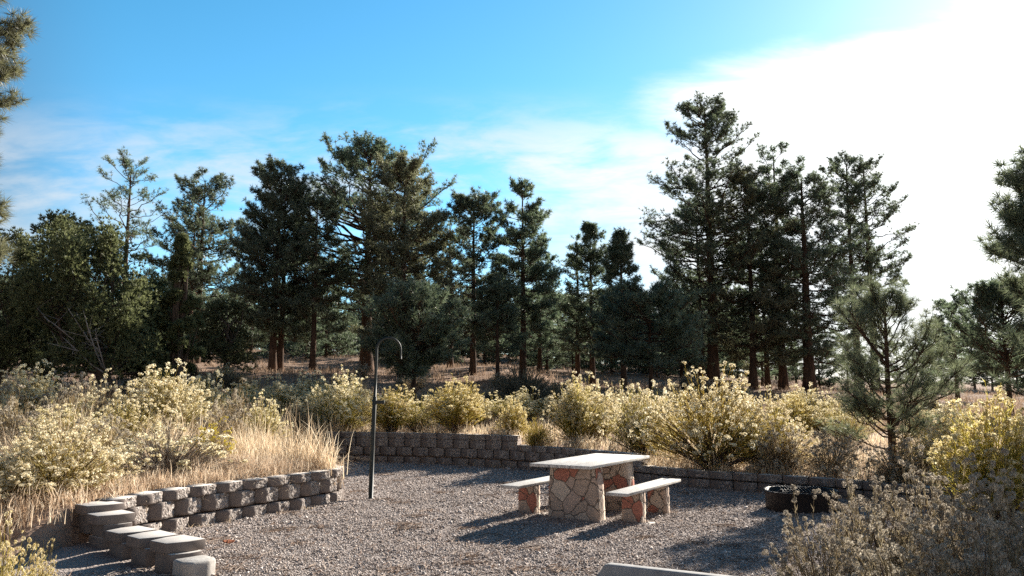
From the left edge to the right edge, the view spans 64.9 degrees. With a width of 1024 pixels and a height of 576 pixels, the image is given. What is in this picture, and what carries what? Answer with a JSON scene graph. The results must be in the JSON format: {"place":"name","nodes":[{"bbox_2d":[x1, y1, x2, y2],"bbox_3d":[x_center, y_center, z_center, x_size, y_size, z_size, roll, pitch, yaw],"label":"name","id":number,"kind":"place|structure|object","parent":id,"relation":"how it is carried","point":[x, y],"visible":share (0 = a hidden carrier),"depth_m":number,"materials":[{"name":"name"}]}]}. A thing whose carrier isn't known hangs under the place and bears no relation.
{"place":"outdoors","nodes":[
{"label":"outdoors","id":0,"kind":"place"},
{"bbox_2d":[0,347,1023,565],"bbox_3d":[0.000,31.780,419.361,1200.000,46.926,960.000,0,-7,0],"label":"ground","id":1,"kind":"structure","parent":0,"point":[68,533],"depth_m":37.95,"materials":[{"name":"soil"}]},
{"bbox_2d":[0,0,40,270],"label":"pine tree","id":2,"kind":"object","parent":1,"relation":"on","point":[13,31],"visible":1,"depth_m":14.01,"materials":[{"name":"green plant"}]},
{"bbox_2d":[0,452,51,502],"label":"rabbitbrush","id":3,"kind":"object","parent":1,"relation":"on","point":[4,479],"visible":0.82,"depth_m":8.62,"materials":[{"name":"beige plant"}]},
{"bbox_2d":[0,226,59,386],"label":"juniper tree","id":4,"kind":"object","parent":1,"relation":"on","point":[12,337],"visible":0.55,"depth_m":30.02,"materials":[{"name":"green plant"}]},
{"bbox_2d":[0,384,65,442],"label":"rabbitbrush","id":5,"kind":"object","parent":1,"relation":"on","point":[6,416],"visible":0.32,"depth_m":13.87,"materials":[{"name":"beige plant"}]},
{"bbox_2d":[0,358,72,417],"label":"rabbitbrush","id":6,"kind":"object","parent":1,"relation":"on","point":[38,392],"visible":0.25,"depth_m":18.22,"materials":[{"name":"beige plant"}]},
{"bbox_2d":[0,208,101,382],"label":"juniper tree","id":7,"kind":"object","parent":1,"relation":"on","point":[82,226],"visible":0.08,"depth_m":32.88,"materials":[{"name":"green plant"}]},
{"bbox_2d":[16,396,113,442],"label":"rabbitbrush","id":8,"kind":"object","parent":1,"relation":"on","point":[57,406],"visible":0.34,"depth_m":13.28,"materials":[{"name":"beige plant"}]},
{"bbox_2d":[27,371,115,411],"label":"rabbitbrush","id":9,"kind":"object","parent":1,"relation":"on","point":[83,391],"visible":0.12,"depth_m":17.34,"materials":[{"name":"beige plant"}]},
{"bbox_2d":[0,407,144,498],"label":"rabbitbrush","id":10,"kind":"object","parent":1,"relation":"on","point":[35,452],"visible":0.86,"depth_m":9.25,"materials":[{"name":"yellow plant"}]},
{"bbox_2d":[47,377,101,418],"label":"rabbitbrush","id":11,"kind":"object","parent":1,"relation":"on","point":[73,391],"visible":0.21,"depth_m":15.68,"materials":[{"name":"beige plant"}]},
{"bbox_2d":[0,213,176,397],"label":"juniper tree","id":12,"kind":"object","parent":1,"relation":"on","point":[80,312],"visible":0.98,"depth_m":28.33,"materials":[{"name":"green plant"}]},
{"bbox_2d":[62,368,131,425],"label":"rabbitbrush","id":13,"kind":"object","parent":1,"relation":"on","point":[108,399],"visible":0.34,"depth_m":15.34,"materials":[{"name":"beige plant"}]},
{"bbox_2d":[61,412,144,464],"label":"rabbitbrush","id":14,"kind":"object","parent":1,"relation":"on","point":[118,431],"visible":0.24,"depth_m":12.11,"materials":[{"name":"beige plant"}]},
{"bbox_2d":[80,145,167,307],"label":"pine tree","id":15,"kind":"object","parent":1,"relation":"on","point":[126,162],"visible":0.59,"depth_m":58.51,"materials":[{"name":"green plant"}]},
{"bbox_2d":[95,383,175,442],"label":"rabbitbrush","id":16,"kind":"object","parent":1,"relation":"on","point":[136,427],"visible":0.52,"depth_m":14.26,"materials":[{"name":"beige plant"}]},
{"bbox_2d":[105,271,183,386],"bbox_3d":[-14.543,1.752,32.014,3.404,5.038,3.420,0,-7,0],"label":"juniper tree","id":17,"kind":"object","parent":1,"relation":"on","point":[162,284],"visible":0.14,"depth_m":31.59,"materials":[{"name":"green plant"}]},
{"bbox_2d":[116,358,227,438],"bbox_3d":[-7.022,2.316,15.843,2.215,1.872,1.912,-2,-8,18],"label":"rabbitbrush","id":18,"kind":"object","parent":1,"relation":"on","point":[176,394],"visible":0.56,"depth_m":15.71,"materials":[{"name":"yellow plant"}]},
{"bbox_2d":[106,409,247,477],"bbox_3d":[-4.629,2.199,11.182,1.950,1.027,1.905,0,-7,-1],"label":"rabbitbrush","id":19,"kind":"object","parent":1,"relation":"on","point":[156,452],"visible":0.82,"depth_m":11.03,"materials":[{"name":"beige plant"}]},
{"bbox_2d":[0,427,358,541],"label":"blond grass","id":20,"kind":"structure","parent":1,"relation":"on","point":[249,469],"depth_m":10.07,"materials":[{"name":"beige plant"}]},
{"bbox_2d":[151,232,207,387],"bbox_3d":[-12.842,1.022,31.167,1.932,6.625,2.066,-3,-8,22],"label":"juniper tree","id":21,"kind":"object","parent":1,"relation":"on","point":[177,298],"visible":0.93,"depth_m":31.00,"materials":[{"name":"green plant"}]},
{"bbox_2d":[154,204,231,361],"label":"pine tree","id":22,"kind":"object","parent":1,"relation":"on","point":[187,212],"visible":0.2,"depth_m":50.77,"materials":[{"name":"green plant"}]},
{"bbox_2d":[142,166,247,362],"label":"pine tree","id":23,"kind":"object","parent":1,"relation":"on","point":[203,191],"visible":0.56,"depth_m":49.75,"materials":[{"name":"green plant"}]},
{"bbox_2d":[190,416,236,463],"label":"rabbitbrush","id":24,"kind":"object","parent":1,"relation":"on","point":[213,438],"visible":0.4,"depth_m":12.36,"materials":[{"name":"yellow plant"}]},
{"bbox_2d":[184,370,245,432],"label":"rabbitbrush","id":25,"kind":"object","parent":1,"relation":"on","point":[212,393],"visible":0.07,"depth_m":19.35,"materials":[{"name":"beige plant"}]},
{"bbox_2d":[188,389,258,445],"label":"rabbitbrush","id":26,"kind":"object","parent":1,"relation":"on","point":[219,411],"visible":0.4,"depth_m":15.20,"materials":[{"name":"beige plant"}]},
{"bbox_2d":[192,296,259,373],"bbox_3d":[-14.250,2.418,39.941,3.412,4.072,3.593,0,-7,0],"label":"juniper tree","id":27,"kind":"object","parent":1,"relation":"on","point":[225,352],"visible":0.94,"depth_m":39.68,"materials":[{"name":"green plant"}]},
{"bbox_2d":[208,377,281,431],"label":"rabbitbrush","id":28,"kind":"object","parent":1,"relation":"on","point":[241,399],"visible":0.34,"depth_m":17.72,"materials":[{"name":"beige plant"}]},
{"bbox_2d":[232,389,292,439],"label":"rabbitbrush","id":29,"kind":"object","parent":1,"relation":"on","point":[267,417],"visible":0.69,"depth_m":17.18,"materials":[{"name":"yellow plant"}]},
{"bbox_2d":[213,153,329,371],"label":"pine tree","id":30,"kind":"object","parent":1,"relation":"on","point":[273,176],"visible":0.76,"depth_m":44.52,"materials":[{"name":"green plant"}]},
{"bbox_2d":[228,182,334,370],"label":"pine tree","id":31,"kind":"object","parent":1,"relation":"on","point":[281,334],"visible":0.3,"depth_m":44.79,"materials":[{"name":"green plant"}]},
{"bbox_2d":[251,371,311,421],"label":"rabbitbrush","id":32,"kind":"object","parent":1,"relation":"on","point":[283,392],"visible":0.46,"depth_m":21.05,"materials":[{"name":"plant"}]},
{"bbox_2d":[273,397,327,447],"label":"rabbitbrush","id":33,"kind":"object","parent":1,"relation":"on","point":[300,419],"visible":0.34,"depth_m":18.83,"materials":[{"name":"plant"}]},
{"bbox_2d":[285,317,327,359],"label":"pine tree","id":34,"kind":"object","parent":1,"relation":"on","point":[302,351],"visible":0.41,"depth_m":59.04,"materials":[{"name":"green plant"}]},
{"bbox_2d":[271,192,363,372],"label":"pine tree","id":35,"kind":"object","parent":1,"relation":"on","point":[298,308],"visible":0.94,"depth_m":44.02,"materials":[{"name":"green plant"}]},
{"bbox_2d":[303,281,359,356],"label":"pine tree","id":36,"kind":"object","parent":1,"relation":"on","point":[344,336],"visible":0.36,"depth_m":63.22,"materials":[{"name":"green plant"}]},
{"bbox_2d":[296,364,380,431],"bbox_3d":[-4.281,2.867,20.752,2.309,1.785,2.629,-3,-8,22],"label":"rabbitbrush","id":37,"kind":"object","parent":1,"relation":"on","point":[339,402],"visible":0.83,"depth_m":20.22,"materials":[{"name":"yellow plant"}]},
{"bbox_2d":[270,129,469,372],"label":"pine tree","id":38,"kind":"object","parent":1,"relation":"on","point":[350,162],"visible":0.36,"depth_m":47.57,"materials":[{"name":"green plant"}]},
{"bbox_2d":[355,384,418,432],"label":"rabbitbrush","id":39,"kind":"object","parent":1,"relation":"on","point":[384,412],"visible":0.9,"depth_m":19.78,"materials":[{"name":"yellow plant"}]},
{"bbox_2d":[346,151,467,376],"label":"pine tree","id":40,"kind":"object","parent":1,"relation":"on","point":[404,259],"visible":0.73,"depth_m":42.76,"materials":[{"name":"green plant"}]},
{"bbox_2d":[389,388,437,432],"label":"rabbitbrush","id":41,"kind":"object","parent":1,"relation":"on","point":[412,422],"visible":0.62,"depth_m":19.92,"materials":[{"name":"yellow plant"}]},
{"bbox_2d":[356,276,474,399],"bbox_3d":[-3.337,1.831,27.049,3.743,4.464,3.948,-6,-10,40],"label":"pine tree","id":42,"kind":"object","parent":1,"relation":"on","point":[411,333],"visible":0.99,"depth_m":26.39,"materials":[{"name":"green plant"}]},
{"bbox_2d":[418,373,491,432],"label":"rabbitbrush","id":43,"kind":"object","parent":1,"relation":"on","point":[459,408],"visible":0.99,"depth_m":19.20,"materials":[{"name":"yellow plant"}]},
{"bbox_2d":[425,185,527,374],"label":"pine tree","id":44,"kind":"object","parent":1,"relation":"on","point":[480,206],"visible":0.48,"depth_m":44.88,"materials":[{"name":"green plant"}]},
{"bbox_2d":[466,273,532,377],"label":"pine tree","id":45,"kind":"object","parent":1,"relation":"on","point":[510,310],"visible":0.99,"depth_m":41.83,"materials":[{"name":"green plant"}]},
{"bbox_2d":[491,395,530,438],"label":"rabbitbrush","id":46,"kind":"object","parent":1,"relation":"on","point":[512,421],"visible":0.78,"depth_m":18.66,"materials":[{"name":"yellow plant"}]},
{"bbox_2d":[0,386,1022,531],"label":"dry grass","id":47,"kind":"structure","parent":1,"relation":"on","point":[263,446],"depth_m":13.98,"materials":[{"name":"beige plant"}]},
{"bbox_2d":[0,461,1023,575],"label":"gravel pad","id":48,"kind":"object","parent":1,"relation":"on","point":[84,557],"visible":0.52,"depth_m":9.25,"materials":[{"name":"grey gravel"}]},
{"bbox_2d":[0,510,54,575],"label":"rabbitbrush","id":49,"kind":"object","parent":48,"relation":"on","point":[9,560],"visible":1,"depth_m":5.42,"materials":[{"name":"yellow plant"}]},
{"bbox_2d":[74,501,215,575],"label":"stepped wall","id":50,"kind":"structure","parent":48,"relation":"on","point":[106,524],"depth_m":7.80,"materials":[{"name":"concrete"}]},
{"bbox_2d":[95,466,343,531],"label":"retaining wall","id":51,"kind":"structure","parent":48,"relation":"on","point":[163,506],"depth_m":10.46,"materials":[{"name":"concrete"}]},
{"bbox_2d":[368,337,401,498],"bbox_3d":[-2.016,2.085,12.822,0.489,2.622,0.074,0,-7,0],"label":"lantern pole","id":52,"kind":"object","parent":48,"relation":"on","point":[375,401],"visible":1,"depth_m":12.80,"materials":[{"name":"black metal"}]},
{"bbox_2d":[0,462,1021,575],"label":"needle litter","id":53,"kind":"object","parent":48,"relation":"on","point":[463,563],"visible":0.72,"depth_m":9.01,"materials":[{"name":"brown plant"}]},
{"bbox_2d":[1,462,1023,575],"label":"gravel chips","id":54,"kind":"object","parent":48,"relation":"on","point":[510,572],"visible":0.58,"depth_m":9.49,"materials":[{"name":"grey gravel"}]},
{"bbox_2d":[500,476,549,513],"bbox_3d":[0.512,2.979,11.532,0.410,0.480,1.960,-4,-9,31],"label":"bench","id":55,"kind":"object","parent":48,"relation":"on","point":[529,495],"visible":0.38,"depth_m":11.12,"materials":[{"name":"beige stone"}]},
{"bbox_2d":[530,453,649,521],"bbox_3d":[1.129,2.778,11.183,0.874,0.790,2.034,-4,-9,31],"label":"picnic table","id":56,"kind":"object","parent":48,"relation":"on","point":[580,486],"visible":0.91,"depth_m":10.62,"materials":[{"name":"beige stone"}]},
{"bbox_2d":[302,431,977,511],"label":"retaining wall","id":57,"kind":"structure","parent":48,"relation":"on","point":[438,447],"depth_m":17.79,"materials":[{"name":"concrete"}]},
{"bbox_2d":[606,478,680,524],"bbox_3d":[1.843,2.877,10.736,0.410,0.480,1.960,-4,-9,31],"label":"bench","id":58,"kind":"object","parent":48,"relation":"on","point":[633,504],"visible":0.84,"depth_m":10.40,"materials":[{"name":"beige stone"}]},
{"bbox_2d":[597,562,729,575],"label":"wheel stop","id":59,"kind":"object","parent":48,"relation":"on","point":[614,569],"visible":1,"depth_m":7.12,"materials":[{"name":"concrete"}]},
{"bbox_2d":[763,483,843,513],"bbox_3d":[4.142,3.030,11.522,1.035,0.389,1.024,-2,-7,12],"label":"fire ring","id":60,"kind":"object","parent":48,"relation":"on","point":[778,498],"visible":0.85,"depth_m":11.18,"materials":[{"name":"metal"}]},
{"bbox_2d":[760,484,881,575],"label":"rabbitbrush","id":61,"kind":"object","parent":48,"relation":"on","point":[834,545],"visible":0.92,"depth_m":5.69,"materials":[{"name":"brown plant"}]},
{"bbox_2d":[810,466,935,575],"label":"rabbitbrush","id":62,"kind":"object","parent":48,"relation":"on","point":[861,520],"visible":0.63,"depth_m":6.38,"materials":[{"name":"brown plant"}]},
{"bbox_2d":[836,505,972,575],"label":"rabbitbrush","id":63,"kind":"object","parent":48,"relation":"on","point":[882,555],"visible":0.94,"depth_m":4.83,"materials":[{"name":"brown plant"}]},
{"bbox_2d":[866,437,992,575],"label":"rabbitbrush","id":64,"kind":"object","parent":48,"relation":"on","point":[919,498],"visible":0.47,"depth_m":6.70,"materials":[{"name":"brown plant"}]},
{"bbox_2d":[907,462,1023,575],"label":"rabbitbrush","id":65,"kind":"object","parent":48,"relation":"on","point":[971,556],"visible":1,"depth_m":4.48,"materials":[{"name":"brown plant"}]},
{"bbox_2d":[909,456,1023,575],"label":"rabbitbrush","id":66,"kind":"object","parent":48,"relation":"on","point":[966,498],"visible":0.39,"depth_m":6.02,"materials":[{"name":"brown plant"}]},
{"bbox_2d":[925,379,1023,522],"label":"rabbitbrush","id":67,"kind":"object","parent":48,"relation":"on","point":[987,453],"visible":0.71,"depth_m":10.30,"materials":[{"name":"yellow plant"}]},
{"bbox_2d":[971,447,1023,575],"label":"rabbitbrush","id":68,"kind":"object","parent":48,"relation":"on","point":[1006,518],"visible":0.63,"depth_m":5.07,"materials":[{"name":"brown plant"}]},
{"bbox_2d":[491,361,554,404],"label":"sagebrush","id":69,"kind":"object","parent":1,"relation":"on","point":[515,384],"visible":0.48,"depth_m":26.47,"materials":[{"name":"green plant"}]},
{"bbox_2d":[484,176,563,379],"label":"pine tree","id":70,"kind":"object","parent":1,"relation":"on","point":[531,217],"visible":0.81,"depth_m":44.88,"materials":[{"name":"green plant"}]},
{"bbox_2d":[508,386,555,424],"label":"rabbitbrush","id":71,"kind":"object","parent":1,"relation":"on","point":[531,401],"visible":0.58,"depth_m":22.39,"materials":[{"name":"yellow plant"}]},
{"bbox_2d":[511,242,566,371],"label":"pine tree","id":72,"kind":"object","parent":1,"relation":"on","point":[540,341],"visible":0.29,"depth_m":53.67,"materials":[{"name":"green plant"}]},
{"bbox_2d":[522,418,556,445],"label":"rabbitbrush","id":73,"kind":"object","parent":1,"relation":"on","point":[537,437],"visible":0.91,"depth_m":17.64,"materials":[{"name":"yellow plant"}]},
{"bbox_2d":[526,307,575,370],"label":"pine tree","id":74,"kind":"object","parent":1,"relation":"on","point":[532,357],"visible":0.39,"depth_m":63.29,"materials":[{"name":"green plant"}]},
{"bbox_2d":[546,321,589,370],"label":"pine tree","id":75,"kind":"object","parent":1,"relation":"on","point":[565,355],"visible":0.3,"depth_m":58.70,"materials":[{"name":"green plant"}]},
{"bbox_2d":[550,376,595,442],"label":"rabbitbrush","id":76,"kind":"object","parent":1,"relation":"on","point":[570,427],"visible":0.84,"depth_m":17.53,"materials":[{"name":"yellow plant"}]},
{"bbox_2d":[552,233,600,383],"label":"pine tree","id":77,"kind":"object","parent":1,"relation":"on","point":[577,354],"visible":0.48,"depth_m":48.80,"materials":[{"name":"green plant"}]},
{"bbox_2d":[540,371,617,445],"bbox_3d":[1.421,2.713,18.029,1.778,1.728,1.590,1,-7,-9],"label":"rabbitbrush","id":78,"kind":"object","parent":1,"relation":"on","point":[594,427],"visible":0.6,"depth_m":17.71,"materials":[{"name":"yellow plant"}]},
{"bbox_2d":[547,220,622,384],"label":"pine tree","id":79,"kind":"object","parent":1,"relation":"on","point":[574,303],"visible":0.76,"depth_m":47.76,"materials":[{"name":"green plant"}]},
{"bbox_2d":[584,226,658,388],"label":"pine tree","id":80,"kind":"object","parent":1,"relation":"on","point":[620,250],"visible":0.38,"depth_m":44.15,"materials":[{"name":"green plant"}]},
{"bbox_2d":[599,380,678,455],"bbox_3d":[2.612,2.768,16.774,1.665,1.718,1.437,-1,-7,10],"label":"rabbitbrush","id":81,"kind":"object","parent":1,"relation":"on","point":[635,416],"visible":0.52,"depth_m":16.69,"materials":[{"name":"yellow plant"}]},
{"bbox_2d":[582,274,709,395],"bbox_3d":[6.066,2.263,36.027,5.722,5.601,5.751,-2,-8,18],"label":"pine tree","id":82,"kind":"object","parent":1,"relation":"on","point":[628,343],"visible":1,"depth_m":35.15,"materials":[{"name":"green plant"}]},
{"bbox_2d":[650,193,754,383],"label":"pine tree","id":83,"kind":"object","parent":1,"relation":"on","point":[688,281],"visible":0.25,"depth_m":50.34,"materials":[{"name":"green plant"}]},
{"bbox_2d":[633,90,776,387],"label":"pine tree","id":84,"kind":"object","parent":1,"relation":"on","point":[691,184],"visible":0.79,"depth_m":49.64,"materials":[{"name":"green plant"}]},
{"bbox_2d":[628,361,781,470],"bbox_3d":[3.780,2.352,14.811,3.081,2.072,3.141,1,-7,-10],"label":"rabbitbrush","id":85,"kind":"object","parent":1,"relation":"on","point":[694,432],"visible":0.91,"depth_m":14.71,"materials":[{"name":"yellow plant"}]},
{"bbox_2d":[695,164,803,389],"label":"pine tree","id":86,"kind":"object","parent":1,"relation":"on","point":[780,357],"visible":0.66,"depth_m":48.49,"materials":[{"name":"green plant"}]},
{"bbox_2d":[722,236,800,387],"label":"pine tree","id":87,"kind":"object","parent":1,"relation":"on","point":[767,379],"visible":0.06,"depth_m":50.68,"materials":[{"name":"green plant"}]},
{"bbox_2d":[711,385,821,466],"bbox_3d":[4.615,2.585,14.869,1.940,1.591,2.136,6,-9,-40],"label":"rabbitbrush","id":88,"kind":"object","parent":1,"relation":"on","point":[778,417],"visible":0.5,"depth_m":14.58,"materials":[{"name":"yellow plant"}]},
{"bbox_2d":[727,140,841,389],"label":"pine tree","id":89,"kind":"object","parent":1,"relation":"on","point":[782,369],"visible":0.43,"depth_m":49.58,"materials":[{"name":"green plant"}]},
{"bbox_2d":[745,422,824,474],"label":"rabbitbrush","id":90,"kind":"object","parent":1,"relation":"on","point":[790,450],"visible":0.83,"depth_m":13.80,"materials":[{"name":"brown plant"}]},
{"bbox_2d":[763,391,822,433],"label":"rabbitbrush","id":91,"kind":"object","parent":1,"relation":"on","point":[798,411],"visible":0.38,"depth_m":20.14,"materials":[{"name":"yellow plant"}]},
{"bbox_2d":[747,160,872,392],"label":"pine tree","id":92,"kind":"object","parent":1,"relation":"on","point":[820,193],"visible":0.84,"depth_m":47.66,"materials":[{"name":"green plant"}]},
{"bbox_2d":[795,327,839,387],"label":"pine tree","id":93,"kind":"object","parent":1,"relation":"on","point":[826,382],"visible":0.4,"depth_m":61.77,"materials":[{"name":"green plant"}]},
{"bbox_2d":[795,420,876,477],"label":"rabbitbrush","id":94,"kind":"object","parent":1,"relation":"on","point":[835,457],"visible":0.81,"depth_m":13.45,"materials":[{"name":"brown plant"}]},
{"bbox_2d":[804,148,890,389],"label":"pine tree","id":95,"kind":"object","parent":1,"relation":"on","point":[848,160],"visible":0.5,"depth_m":58.42,"materials":[{"name":"green plant"}]},
{"bbox_2d":[812,393,884,444],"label":"rabbitbrush","id":96,"kind":"object","parent":1,"relation":"on","point":[856,425],"visible":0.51,"depth_m":18.61,"materials":[{"name":"yellow plant"}]},
{"bbox_2d":[817,152,919,392],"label":"pine tree","id":97,"kind":"object","parent":1,"relation":"on","point":[896,272],"visible":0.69,"depth_m":56.93,"materials":[{"name":"green plant"}]},
{"bbox_2d":[814,271,976,462],"bbox_3d":[6.827,1.515,14.420,2.806,3.736,3.028,0,-7,0],"label":"young pine","id":98,"kind":"object","parent":1,"relation":"on","point":[873,305],"visible":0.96,"depth_m":14.20,"materials":[{"name":"green plant"}]},
{"bbox_2d":[854,430,941,484],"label":"rabbitbrush","id":99,"kind":"object","parent":1,"relation":"on","point":[897,471],"visible":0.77,"depth_m":12.30,"materials":[{"name":"brown plant"}]},
{"bbox_2d":[915,404,984,476],"bbox_3d":[6.784,2.400,12.340,1.011,1.253,1.130,7,-10,-41],"label":"rabbitbrush","id":100,"kind":"object","parent":1,"relation":"on","point":[936,433],"visible":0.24,"depth_m":12.37,"materials":[{"name":"plant"}]},
{"bbox_2d":[918,293,992,399],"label":"pine tree","id":101,"kind":"object","parent":1,"relation":"on","point":[953,303],"visible":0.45,"depth_m":45.74,"materials":[{"name":"green plant"}]},
{"bbox_2d":[939,276,1023,414],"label":"pine tree","id":102,"kind":"object","parent":1,"relation":"on","point":[987,298],"visible":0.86,"depth_m":29.85,"materials":[{"name":"green plant"}]},
{"bbox_2d":[972,137,1023,317],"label":"pine tree","id":103,"kind":"object","parent":1,"relation":"on","point":[1011,217],"visible":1,"depth_m":10.71,"materials":[{"name":"green plant"}]},
{"bbox_2d":[986,318,1023,398],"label":"pine tree","id":104,"kind":"object","parent":1,"relation":"on","point":[1006,382],"visible":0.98,"depth_m":14.62,"materials":[{"name":"green plant"}]},
{"bbox_2d":[0,0,1023,382],"label":"sky","id":105,"kind":"structure","parent":0,"point":[575,99],"materials":[{"name":"blue"}]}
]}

